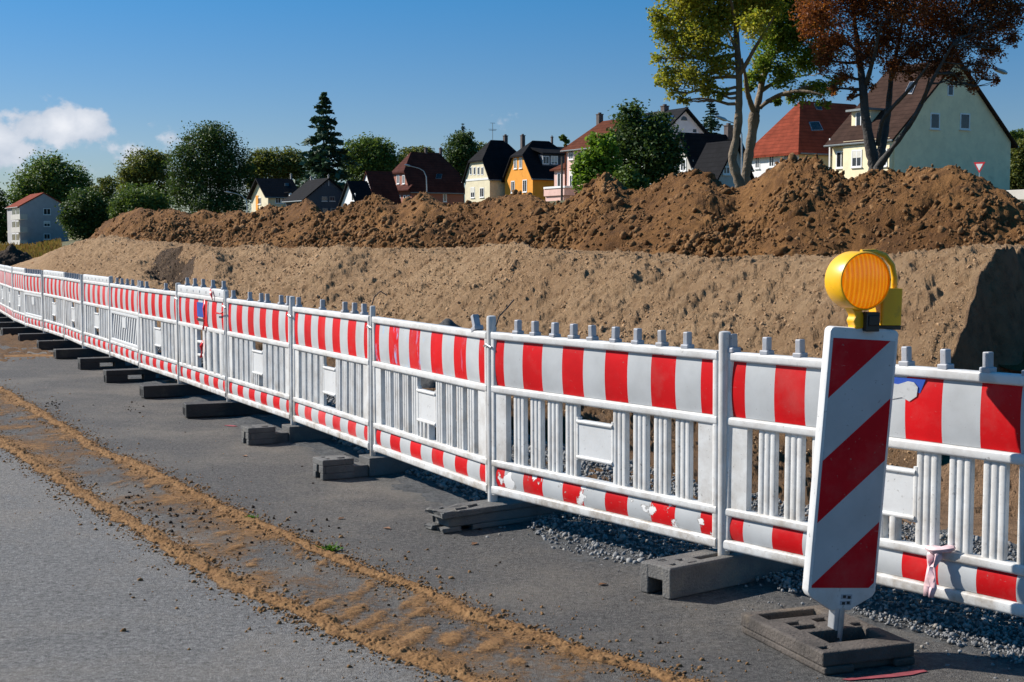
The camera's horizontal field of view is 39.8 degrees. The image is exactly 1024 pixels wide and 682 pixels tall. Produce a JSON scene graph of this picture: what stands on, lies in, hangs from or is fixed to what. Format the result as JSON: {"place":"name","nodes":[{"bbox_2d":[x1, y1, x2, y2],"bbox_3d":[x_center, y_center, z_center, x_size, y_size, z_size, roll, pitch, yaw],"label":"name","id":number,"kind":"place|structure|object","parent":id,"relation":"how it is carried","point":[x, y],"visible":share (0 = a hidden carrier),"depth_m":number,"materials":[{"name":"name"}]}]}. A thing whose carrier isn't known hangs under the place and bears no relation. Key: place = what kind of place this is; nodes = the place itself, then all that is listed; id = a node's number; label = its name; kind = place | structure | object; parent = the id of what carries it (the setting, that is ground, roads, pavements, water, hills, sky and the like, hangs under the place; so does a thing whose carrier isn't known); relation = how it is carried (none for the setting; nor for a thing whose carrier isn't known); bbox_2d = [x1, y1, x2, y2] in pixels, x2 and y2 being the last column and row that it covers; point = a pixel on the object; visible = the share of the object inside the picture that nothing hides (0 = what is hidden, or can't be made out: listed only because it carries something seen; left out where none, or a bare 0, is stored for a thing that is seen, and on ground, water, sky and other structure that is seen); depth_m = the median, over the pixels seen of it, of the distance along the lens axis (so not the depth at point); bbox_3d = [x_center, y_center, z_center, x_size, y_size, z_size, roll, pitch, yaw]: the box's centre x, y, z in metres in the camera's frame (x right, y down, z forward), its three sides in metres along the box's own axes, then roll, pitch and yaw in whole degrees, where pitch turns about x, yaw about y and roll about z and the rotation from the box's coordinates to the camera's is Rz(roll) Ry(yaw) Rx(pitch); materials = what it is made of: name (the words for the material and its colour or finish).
{"place":"outdoors","nodes":[
{"label":"outdoors","id":0,"kind":"place"},
{"bbox_2d":[0,331,1023,681],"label":"road","id":1,"kind":"structure","parent":0,"point":[56,625],"depth_m":7.01,"materials":[{"name":"asphalt"}]},
{"bbox_2d":[0,317,12,321],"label":"barrier foot","id":2,"kind":"object","parent":1,"relation":"on","point":[5,319],"visible":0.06,"depth_m":30.03},
{"bbox_2d":[0,264,7,316],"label":"fence panel","id":3,"kind":"object","parent":2,"relation":"on","point":[2,293],"visible":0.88,"depth_m":30.81,"materials":[{"name":"white plastic"}]},
{"bbox_2d":[0,322,27,329],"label":"barrier foot","id":4,"kind":"object","parent":1,"relation":"on","point":[9,324],"visible":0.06,"depth_m":28.17},
{"bbox_2d":[5,265,15,321],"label":"fence panel","id":5,"kind":"object","parent":4,"relation":"on","point":[9,288],"visible":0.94,"depth_m":29.15,"materials":[{"name":"white plastic"}]},
{"bbox_2d":[1,327,47,334],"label":"barrier foot","id":6,"kind":"object","parent":1,"relation":"on","point":[12,330],"visible":0.69,"depth_m":26.34},
{"bbox_2d":[12,267,26,326],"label":"fence panel","id":7,"kind":"object","parent":6,"relation":"on","point":[18,299],"visible":0.94,"depth_m":27.37,"materials":[{"name":"white plastic"}]},
{"bbox_2d":[3,354,52,356],"bbox_3d":[-10.750,0.248,21.035,10.694,0.065,0.993,0,4,-7],"label":"sand spill","id":8,"kind":"object","parent":1,"relation":"on","point":[35,355],"visible":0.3,"depth_m":21.35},
{"bbox_2d":[18,333,63,340],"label":"barrier foot","id":9,"kind":"object","parent":1,"relation":"on","point":[34,336],"visible":0.66,"depth_m":24.59},
{"bbox_2d":[23,269,45,332],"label":"fence panel","id":10,"kind":"object","parent":9,"relation":"on","point":[34,298],"visible":1,"depth_m":25.45,"materials":[{"name":"white plastic"}]},
{"bbox_2d":[37,340,81,349],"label":"barrier foot","id":11,"kind":"object","parent":1,"relation":"on","point":[49,344],"visible":0.69,"depth_m":22.79},
{"bbox_2d":[43,270,66,339],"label":"fence panel","id":12,"kind":"object","parent":11,"relation":"on","point":[53,284],"visible":0.91,"depth_m":23.77,"materials":[{"name":"white plastic"}]},
{"bbox_2d":[53,348,108,358],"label":"barrier foot","id":13,"kind":"object","parent":1,"relation":"on","point":[67,353],"visible":0.77,"depth_m":20.98},
{"bbox_2d":[63,272,85,347],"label":"fence panel","id":14,"kind":"object","parent":13,"relation":"on","point":[72,287],"visible":0.99,"depth_m":21.84,"materials":[{"name":"white plastic"}]},
{"bbox_2d":[77,357,138,369],"bbox_3d":[-5.452,0.293,19.358,0.920,0.150,0.210,-2,4,-26],"label":"barrier foot","id":15,"kind":"object","parent":1,"relation":"on","point":[85,363],"visible":0.8,"depth_m":19.19},
{"bbox_2d":[83,274,112,356],"bbox_3d":[-5.906,-0.365,20.175,0.068,1.165,1.978,-1,4,-27],"label":"fence panel","id":16,"kind":"object","parent":15,"relation":"on","point":[96,291],"visible":0.95,"depth_m":20.13,"materials":[{"name":"white plastic"}]},
{"bbox_2d":[103,368,173,382],"bbox_3d":[-4.580,0.417,17.544,0.920,0.150,0.210,-2,4,-26],"label":"barrier foot","id":17,"kind":"object","parent":1,"relation":"on","point":[114,375],"visible":0.81,"depth_m":17.39},
{"bbox_2d":[110,278,141,368],"bbox_3d":[-5.017,-0.235,18.386,0.064,1.148,1.969,-1,4,-26],"label":"fence panel","id":18,"kind":"object","parent":17,"relation":"on","point":[124,330],"visible":0.91,"depth_m":18.34,"materials":[{"name":"white plastic"}]},
{"bbox_2d":[139,383,214,398],"bbox_3d":[-3.663,0.544,15.752,0.925,0.140,0.210,-2,4,-27],"label":"barrier foot","id":19,"kind":"object","parent":1,"relation":"on","point":[165,390],"visible":0.79,"depth_m":15.60},
{"bbox_2d":[138,281,182,383],"bbox_3d":[-4.131,-0.119,16.557,0.083,1.165,2.009,-2,4,-27],"label":"fence panel","id":20,"kind":"object","parent":19,"relation":"on","point":[155,306],"visible":0.97,"depth_m":16.50,"materials":[{"name":"white plastic"}]},
{"bbox_2d":[45,400,339,554],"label":"dark crumbs","id":21,"kind":"object","parent":1,"relation":"on","point":[176,514],"visible":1,"depth_m":8.76,"materials":[{"name":"soil"}]},
{"bbox_2d":[183,400,271,418],"bbox_3d":[-2.769,0.666,13.963,0.925,0.140,0.210,-2,4,-22],"label":"barrier foot","id":22,"kind":"object","parent":1,"relation":"on","point":[210,409],"visible":0.73,"depth_m":13.83},
{"bbox_2d":[177,278,230,401],"bbox_3d":[-3.226,-0.031,14.762,0.083,1.233,2.009,-2,5,-27],"label":"fence panel","id":23,"kind":"object","parent":22,"relation":"on","point":[211,375],"visible":0.96,"depth_m":14.68,"materials":[{"name":"white plastic"}]},
{"bbox_2d":[241,423,332,444],"bbox_3d":[-1.854,0.784,12.183,0.920,0.145,0.210,-2,4,-27],"label":"barrier foot","id":24,"kind":"object","parent":1,"relation":"on","point":[259,434],"visible":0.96,"depth_m":12.04},
{"bbox_2d":[226,290,295,424],"bbox_3d":[-2.318,0.132,12.983,0.083,1.150,2.009,-2,4,-27],"label":"fence panel","id":25,"kind":"object","parent":24,"relation":"on","point":[261,380],"visible":0.98,"depth_m":12.88,"materials":[{"name":"white plastic"}]},
{"bbox_2d":[315,541,343,550],"bbox_3d":[-1.001,1.133,7.799,0.156,0.049,0.116,-2,5,-31],"label":"weed","id":26,"kind":"object","parent":1,"relation":"on","point":[329,547],"visible":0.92,"depth_m":7.79,"materials":[{"name":"green plant"}]},
{"bbox_2d":[0,387,702,681],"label":"sand tracks","id":27,"kind":"object","parent":1,"relation":"on","point":[222,578],"visible":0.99,"depth_m":6.92},
{"bbox_2d":[313,453,423,479],"bbox_3d":[-0.996,0.905,10.417,0.920,0.145,0.210,-2,4,-28],"label":"barrier foot","id":28,"kind":"object","parent":1,"relation":"on","point":[331,467],"visible":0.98,"depth_m":10.27},
{"bbox_2d":[292,297,375,455],"bbox_3d":[-1.431,0.253,11.214,0.083,1.148,2.009,-1,4,-25],"label":"fence panel","id":29,"kind":"object","parent":28,"relation":"on","point":[343,337],"visible":0.95,"depth_m":11.09,"materials":[{"name":"white plastic"}]},
{"bbox_2d":[0,368,817,681],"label":"sand crumbs","id":30,"kind":"object","parent":1,"relation":"on","point":[388,584],"visible":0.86,"depth_m":7.18,"materials":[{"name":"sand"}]},
{"bbox_2d":[424,497,568,533],"bbox_3d":[-0.086,1.038,8.598,0.932,0.125,0.210,-3,5,-35],"label":"barrier foot","id":31,"kind":"object","parent":1,"relation":"on","point":[472,515],"visible":0.84,"depth_m":8.45},
{"bbox_2d":[372,314,497,501],"bbox_3d":[-0.550,0.368,9.414,0.083,1.165,2.009,-3,5,-27],"label":"fence panel","id":32,"kind":"object","parent":31,"relation":"on","point":[410,413],"visible":0.94,"depth_m":9.29,"materials":[{"name":"white plastic"}]},
{"bbox_2d":[640,548,798,598],"bbox_3d":[1.051,1.130,7.075,0.920,0.150,0.210,-3,5,-38],"label":"barrier foot","id":33,"kind":"object","parent":1,"relation":"on","point":[687,574],"visible":0.81,"depth_m":6.88},
{"bbox_2d":[491,320,730,555],"bbox_3d":[0.479,0.480,7.762,0.068,1.165,1.978,-3,5,-37],"label":"fence panel","id":34,"kind":"object","parent":33,"relation":"on","point":[663,383],"visible":0.98,"depth_m":7.62,"materials":[{"name":"white plastic"}]},
{"bbox_2d":[723,334,1023,617],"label":"fence panel","id":35,"kind":"object","parent":34,"relation":"attached to","point":[963,419],"visible":0.78,"depth_m":6.12,"materials":[{"name":"white plastic"}]},
{"bbox_2d":[923,545,955,597],"bbox_3d":[1.801,0.972,5.993,0.139,0.224,0.078,4,5,43],"label":"tied tape","id":36,"kind":"object","parent":35,"relation":"attached to","point":[934,556],"visible":1,"depth_m":6.00,"materials":[{"name":"plastic"}]},
{"bbox_2d":[741,605,914,674],"bbox_3d":[1.308,1.240,5.915,0.428,0.088,0.663,-1,4,-20],"label":"beacon base","id":37,"kind":"object","parent":1,"relation":"on","point":[806,635],"visible":0.94,"depth_m":5.79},
{"bbox_2d":[802,326,897,641],"bbox_3d":[1.396,0.599,5.872,0.316,1.312,0.063,3,4,-16],"label":"striped beacon","id":38,"kind":"object","parent":37,"relation":"on","point":[858,366],"visible":0.98,"depth_m":5.84,"materials":[{"name":"white plastic"}]},
{"bbox_2d":[825,249,902,331],"bbox_3d":[1.463,-0.211,5.830,0.340,0.338,0.174,0,4,-19],"label":"warning lamp","id":39,"kind":"object","parent":38,"relation":"on","point":[857,283],"visible":1,"depth_m":5.77,"materials":[{"name":"yellow plastic"}]},
{"bbox_2d":[842,669,927,680],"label":"paint mark","id":40,"kind":"object","parent":1,"relation":"on","point":[910,672],"visible":1,"depth_m":5.53,"materials":[{"name":"paint"}]},
{"bbox_2d":[0,235,1023,543],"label":"sand bank","id":41,"kind":"structure","parent":0,"point":[990,313],"depth_m":15.79,"materials":[{"name":"sand"}]},
{"bbox_2d":[0,244,32,264],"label":"soil heap","id":42,"kind":"object","parent":41,"relation":"on","point":[11,254],"visible":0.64,"depth_m":74.22,"materials":[{"name":"soil"}]},
{"bbox_2d":[402,318,459,387],"bbox_3d":[-0.575,0.071,12.634,1.500,0.549,1.500,0,4,0],"label":"gravel heap","id":43,"kind":"object","parent":41,"relation":"on","point":[427,383],"visible":0.01,"depth_m":11.96,"materials":[{"name":"gravel"}]},
{"bbox_2d":[40,234,986,466],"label":"sand lumps","id":44,"kind":"object","parent":41,"relation":"on","point":[601,327],"visible":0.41,"depth_m":18.54,"materials":[{"name":"soil"}]},
{"bbox_2d":[32,156,1023,370],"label":"earth heap","id":45,"kind":"object","parent":41,"relation":"on","point":[942,184],"visible":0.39,"depth_m":19.52,"materials":[{"name":"soil"}]},
{"bbox_2d":[56,152,1023,257],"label":"earth clods","id":46,"kind":"object","parent":45,"relation":"on","point":[693,237],"visible":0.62,"depth_m":21.32,"materials":[{"name":"soil"}]},
{"bbox_2d":[116,167,985,256],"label":"earth lumps","id":47,"kind":"object","parent":45,"relation":"on","point":[796,211],"visible":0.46,"depth_m":18.30,"materials":[{"name":"soil"}]},
{"bbox_2d":[0,0,1023,242],"label":"sky","id":48,"kind":"structure","parent":0,"point":[89,81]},
{"bbox_2d":[6,199,1023,327],"bbox_3d":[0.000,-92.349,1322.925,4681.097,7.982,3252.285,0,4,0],"label":"ground","id":49,"kind":"structure","parent":0,"point":[73,241],"depth_m":201.02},
{"bbox_2d":[0,188,9,243],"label":"broadleaf tree","id":50,"kind":"object","parent":49,"relation":"on","point":[3,233],"visible":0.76,"depth_m":328.33,"materials":[{"name":"green plant"}]},
{"bbox_2d":[0,238,61,257],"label":"dry grass","id":51,"kind":"structure","parent":49,"relation":"on","point":[37,249],"depth_m":140.17,"materials":[{"name":"plant"}]},
{"bbox_2d":[4,192,68,243],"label":"apartment block","id":52,"kind":"structure","parent":49,"relation":"on","point":[31,218],"depth_m":251.02,"materials":[{"name":"paint"}]},
{"bbox_2d":[43,208,50,214],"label":"window","id":53,"kind":"structure","parent":52,"relation":"in","point":[46,211],"depth_m":251.34,"materials":[{"name":"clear glass"}]},
{"bbox_2d":[0,147,95,229],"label":"broadleaf tree","id":54,"kind":"object","parent":49,"relation":"on","point":[55,179],"visible":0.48,"depth_m":326.06,"materials":[{"name":"green plant"}]},
{"bbox_2d":[54,186,111,240],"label":"broadleaf tree","id":55,"kind":"object","parent":49,"relation":"on","point":[82,218],"visible":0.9,"depth_m":232.58,"materials":[{"name":"green plant"}]},
{"bbox_2d":[87,175,119,220],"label":"broadleaf tree","id":56,"kind":"object","parent":49,"relation":"on","point":[109,186],"visible":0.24,"depth_m":297.41,"materials":[{"name":"green plant"}]},
{"bbox_2d":[106,179,177,218],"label":"broadleaf tree","id":57,"kind":"object","parent":49,"relation":"on","point":[131,199],"visible":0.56,"depth_m":227.45,"materials":[{"name":"green plant"}]},
{"bbox_2d":[114,145,175,200],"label":"broadleaf tree","id":58,"kind":"object","parent":49,"relation":"on","point":[144,167],"visible":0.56,"depth_m":266.32,"materials":[{"name":"green plant"}]},
{"bbox_2d":[160,120,260,213],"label":"broadleaf tree","id":59,"kind":"object","parent":49,"relation":"on","point":[206,175],"visible":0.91,"depth_m":246.83,"materials":[{"name":"green plant"}]},
{"bbox_2d":[246,174,297,211],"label":"detached house","id":60,"kind":"structure","parent":49,"relation":"on","point":[264,192],"depth_m":206.58,"materials":[{"name":"grey tile"}]},
{"bbox_2d":[242,146,311,189],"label":"broadleaf tree","id":61,"kind":"object","parent":49,"relation":"on","point":[281,165],"visible":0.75,"depth_m":256.94,"materials":[{"name":"green plant"}]},
{"bbox_2d":[282,174,342,213],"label":"detached house","id":62,"kind":"structure","parent":49,"relation":"on","point":[324,195],"depth_m":190.98,"materials":[{"name":"stone"}]},
{"bbox_2d":[293,92,362,189],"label":"spruce","id":63,"kind":"object","parent":49,"relation":"on","point":[319,162],"visible":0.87,"depth_m":212.52,"materials":[{"name":"green plant"}]},
{"bbox_2d":[337,180,371,206],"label":"gabled house","id":64,"kind":"structure","parent":49,"relation":"on","point":[354,191],"depth_m":180.52,"materials":[{"name":"black tile"}]},
{"bbox_2d":[339,131,404,180],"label":"broadleaf tree","id":65,"kind":"object","parent":49,"relation":"on","point":[364,150],"visible":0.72,"depth_m":246.25,"materials":[{"name":"green plant"}]},
{"bbox_2d":[363,171,401,203],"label":"gabled house","id":66,"kind":"structure","parent":49,"relation":"on","point":[383,183],"depth_m":185.44,"materials":[{"name":"tile"}]},
{"bbox_2d":[399,145,435,162],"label":"broadleaf tree","id":67,"kind":"object","parent":49,"relation":"on","point":[414,149],"visible":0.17,"depth_m":297.50,"materials":[{"name":"green plant"}]},
{"bbox_2d":[392,147,464,204],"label":"brick house","id":68,"kind":"structure","parent":49,"relation":"on","point":[445,185],"depth_m":192.12,"materials":[{"name":"tile"}]},
{"bbox_2d":[441,129,484,202],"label":"broadleaf tree","id":69,"kind":"object","parent":49,"relation":"on","point":[462,155],"visible":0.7,"depth_m":227.26,"materials":[{"name":"green plant"}]},
{"bbox_2d":[461,123,525,201],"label":"townhouse","id":70,"kind":"structure","parent":49,"relation":"on","point":[487,163],"depth_m":181.49,"materials":[{"name":"paint"}]},
{"bbox_2d":[470,187,474,198],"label":"window","id":71,"kind":"structure","parent":70,"relation":"in","point":[472,189],"depth_m":183.03,"materials":[{"name":"clear glass"}]},
{"bbox_2d":[501,135,564,199],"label":"townhouse","id":72,"kind":"structure","parent":49,"relation":"on","point":[531,164],"depth_m":175.16,"materials":[{"name":"paint"}]},
{"bbox_2d":[542,156,548,163],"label":"window","id":73,"kind":"structure","parent":72,"relation":"in","point":[545,159],"depth_m":174.82,"materials":[{"name":"clear glass"}]},
{"bbox_2d":[551,156,557,164],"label":"window","id":74,"kind":"structure","parent":72,"relation":"in","point":[554,159],"depth_m":175.47,"materials":[{"name":"clear glass"}]},
{"bbox_2d":[86,347,1023,668],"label":"gravel strip","id":75,"kind":"object","parent":49,"relation":"on","point":[414,483],"visible":0.12,"depth_m":8.00,"materials":[{"name":"gravel"}]},
{"bbox_2d":[157,347,1023,680],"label":"gravel stones","id":76,"kind":"object","parent":75,"relation":"on","point":[987,627],"visible":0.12,"depth_m":7.60,"materials":[{"name":"gravel"}]},
{"bbox_2d":[561,156,562,199],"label":"utility pole","id":77,"kind":"object","parent":49,"relation":"on","point":[561,177],"visible":0.65,"depth_m":141.14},
{"bbox_2d":[558,134,569,146],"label":"broadleaf tree","id":78,"kind":"object","parent":49,"relation":"on","point":[564,139],"visible":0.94,"depth_m":297.39,"materials":[{"name":"green plant"}]},
{"bbox_2d":[543,112,617,200],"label":"villa","id":79,"kind":"object","parent":49,"relation":"on","point":[552,193],"visible":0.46,"depth_m":158.39,"materials":[{"name":"paint"}]},
{"bbox_2d":[569,131,622,192],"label":"leafy shrub","id":80,"kind":"object","parent":49,"relation":"on","point":[587,166],"visible":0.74,"depth_m":77.00,"materials":[{"name":"green plant"}]},
{"bbox_2d":[612,164,654,189],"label":"leafy shrub","id":81,"kind":"object","parent":49,"relation":"on","point":[629,179],"visible":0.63,"depth_m":75.23,"materials":[{"name":"green plant"}]},
{"bbox_2d":[606,98,690,186],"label":"evergreen bush","id":82,"kind":"object","parent":49,"relation":"on","point":[648,142],"visible":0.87,"depth_m":80.64,"materials":[{"name":"green plant"}]},
{"bbox_2d":[616,104,709,185],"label":"gabled house","id":83,"kind":"structure","parent":49,"relation":"on","point":[687,120],"depth_m":138.64,"materials":[{"name":"paint"}]},
{"bbox_2d":[700,98,722,133],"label":"blue spruce","id":84,"kind":"object","parent":49,"relation":"on","point":[710,122],"visible":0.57,"depth_m":168.25,"materials":[{"name":"green plant"}]},
{"bbox_2d":[676,123,754,172],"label":"bungalow","id":85,"kind":"object","parent":49,"relation":"on","point":[696,143],"visible":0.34,"depth_m":112.60,"materials":[{"name":"black tile"}]},
{"bbox_2d":[645,0,788,187],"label":"plane tree","id":86,"kind":"object","parent":49,"relation":"on","point":[721,19],"visible":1,"depth_m":55.14,"materials":[{"name":"green plant"}]},
{"bbox_2d":[693,140,754,186],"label":"bungalow","id":87,"kind":"object","parent":49,"relation":"on","point":[713,157],"visible":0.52,"depth_m":98.59,"materials":[{"name":"black tile"}]},
{"bbox_2d":[722,166,730,175],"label":"window","id":88,"kind":"structure","parent":87,"relation":"in","point":[726,172],"depth_m":97.92,"materials":[{"name":"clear glass"}]},
{"bbox_2d":[715,115,742,172],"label":"street lamp","id":89,"kind":"object","parent":49,"relation":"on","point":[720,118],"visible":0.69,"depth_m":74.43,"materials":[{"name":"metal"}]},
{"bbox_2d":[741,0,843,184],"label":"plane tree","id":90,"kind":"object","parent":49,"relation":"on","point":[781,37],"visible":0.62,"depth_m":57.19,"materials":[{"name":"green plant"}]},
{"bbox_2d":[752,101,856,176],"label":"hipped house","id":91,"kind":"structure","parent":49,"relation":"on","point":[808,130],"depth_m":127.33,"materials":[{"name":"red tile"}]},
{"bbox_2d":[754,158,759,169],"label":"window","id":92,"kind":"structure","parent":91,"relation":"in","point":[757,160],"depth_m":128.97,"materials":[{"name":"clear glass"}]},
{"bbox_2d":[768,156,774,167],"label":"window","id":93,"kind":"structure","parent":91,"relation":"in","point":[771,159],"depth_m":127.28,"materials":[{"name":"clear glass"}]},
{"bbox_2d":[788,0,1023,170],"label":"copper beech","id":94,"kind":"object","parent":49,"relation":"on","point":[947,23],"visible":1,"depth_m":51.15,"materials":[{"name":"brown plant"}]},
{"bbox_2d":[823,59,1018,189],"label":"gabled house","id":95,"kind":"structure","parent":49,"relation":"on","point":[962,127],"depth_m":107.58,"materials":[{"name":"paint"}]},
{"bbox_2d":[835,151,842,168],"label":"window","id":96,"kind":"structure","parent":95,"relation":"in","point":[839,154],"depth_m":109.30,"materials":[{"name":"clear glass"}]},
{"bbox_2d":[850,149,861,168],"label":"window","id":97,"kind":"structure","parent":95,"relation":"in","point":[856,155],"depth_m":107.10,"materials":[{"name":"clear glass"}]},
{"bbox_2d":[855,111,860,125],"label":"window","id":98,"kind":"structure","parent":95,"relation":"in","point":[858,114],"depth_m":108.79,"materials":[{"name":"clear glass"}]},
{"bbox_2d":[929,112,940,129],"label":"window","id":99,"kind":"structure","parent":95,"relation":"in","point":[934,117],"depth_m":106.14,"materials":[{"name":"clear glass"}]},
{"bbox_2d":[947,84,953,95],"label":"window","id":100,"kind":"structure","parent":95,"relation":"in","point":[950,90],"depth_m":106.76,"materials":[{"name":"clear glass"}]},
{"bbox_2d":[959,113,970,130],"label":"window","id":101,"kind":"structure","parent":95,"relation":"in","point":[964,117],"depth_m":107.73,"materials":[{"name":"grey glass"}]},
{"bbox_2d":[974,162,984,176],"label":"yield sign","id":102,"kind":"object","parent":49,"relation":"on","point":[979,165],"visible":0.74,"depth_m":69.56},
{"bbox_2d":[1006,189,1023,198],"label":"garden wall","id":103,"kind":"structure","parent":49,"relation":"on","point":[1018,194],"depth_m":63.50,"materials":[{"name":"paint"}]},
{"bbox_2d":[1010,136,1023,189],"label":"broadleaf tree","id":104,"kind":"object","parent":49,"relation":"on","point":[1017,172],"visible":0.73,"depth_m":123.74,"materials":[{"name":"green plant"}]},
{"bbox_2d":[1010,128,1023,139],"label":"broadleaf tree","id":105,"kind":"object","parent":49,"relation":"on","point":[1015,134],"visible":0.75,"depth_m":158.30,"materials":[{"name":"green plant"}]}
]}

